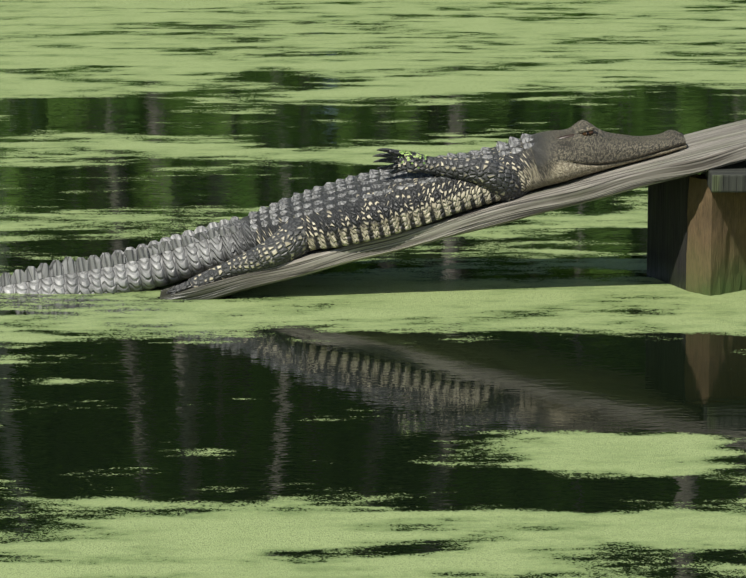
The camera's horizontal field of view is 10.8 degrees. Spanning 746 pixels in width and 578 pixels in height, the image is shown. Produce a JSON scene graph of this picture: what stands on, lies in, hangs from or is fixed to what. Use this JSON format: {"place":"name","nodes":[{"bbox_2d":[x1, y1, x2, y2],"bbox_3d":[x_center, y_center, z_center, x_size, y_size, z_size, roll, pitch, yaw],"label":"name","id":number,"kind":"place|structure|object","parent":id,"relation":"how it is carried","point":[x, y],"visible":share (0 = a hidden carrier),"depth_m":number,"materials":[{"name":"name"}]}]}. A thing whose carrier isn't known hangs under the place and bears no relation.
{"place":"outdoors","nodes":[
{"label":"outdoors","id":0,"kind":"place"},
{"bbox_2d":[0,0,745,577],"bbox_3d":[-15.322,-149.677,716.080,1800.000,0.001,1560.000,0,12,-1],"label":"pond water","id":1,"kind":"structure","parent":0,"point":[556,394],"depth_m":11.36,"materials":[{"name":"green liquid"}]},
{"bbox_2d":[0,120,686,294],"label":"alligator","id":2,"kind":"object","parent":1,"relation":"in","point":[396,196],"visible":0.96,"depth_m":11.79,"materials":[{"name":"grey"}]},
{"bbox_2d":[398,150,427,168],"bbox_3d":[0.118,-0.388,11.766,0.097,0.051,0.061,0,12,-1],"label":"duckweed on gator","id":3,"kind":"object","parent":2,"relation":"attached to","point":[403,152],"visible":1,"depth_m":11.75,"materials":[{"name":"green plant"}]},
{"bbox_2d":[557,134,574,138],"bbox_3d":[0.572,-0.450,11.826,0.092,0.020,0.020,-14,12,2],"label":"alligator ear flap","id":4,"kind":"object","parent":2,"relation":"attached to","point":[566,136],"visible":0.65,"depth_m":11.82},
{"bbox_2d":[578,126,595,132],"bbox_3d":[0.640,-0.476,11.814,0.056,0.015,0.028,-14,12,2],"label":"eyelid","id":5,"kind":"object","parent":2,"relation":"attached to","point":[586,129],"visible":1,"depth_m":11.80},
{"bbox_2d":[582,131,593,135],"bbox_3d":[0.642,-0.465,11.812,0.038,0.016,0.022,-14,12,2],"label":"eye","id":6,"kind":"object","parent":2,"relation":"attached to","point":[588,133],"visible":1,"depth_m":11.80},
{"bbox_2d":[160,119,745,299],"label":"plank ramp","id":7,"kind":"structure","parent":1,"relation":"in","point":[705,150],"depth_m":11.74,"materials":[{"name":"grey wood"}]},
{"bbox_2d":[647,174,697,289],"bbox_3d":[0.906,0.048,12.023,0.038,0.857,0.251,-5,13,-24],"label":"wooden post","id":8,"kind":"object","parent":1,"relation":"in","point":[667,232],"visible":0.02,"depth_m":11.96,"materials":[{"name":"brown wood"}]},
{"bbox_2d":[686,174,745,295],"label":"support post","id":9,"kind":"object","parent":1,"relation":"in","point":[716,250],"visible":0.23,"depth_m":11.81,"materials":[{"name":"brown wood"}]},
{"bbox_2d":[701,161,745,192],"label":"wooden beam","id":10,"kind":"structure","parent":9,"relation":"attached to","point":[730,178],"depth_m":11.64,"materials":[{"name":"grey wood"}]}
]}

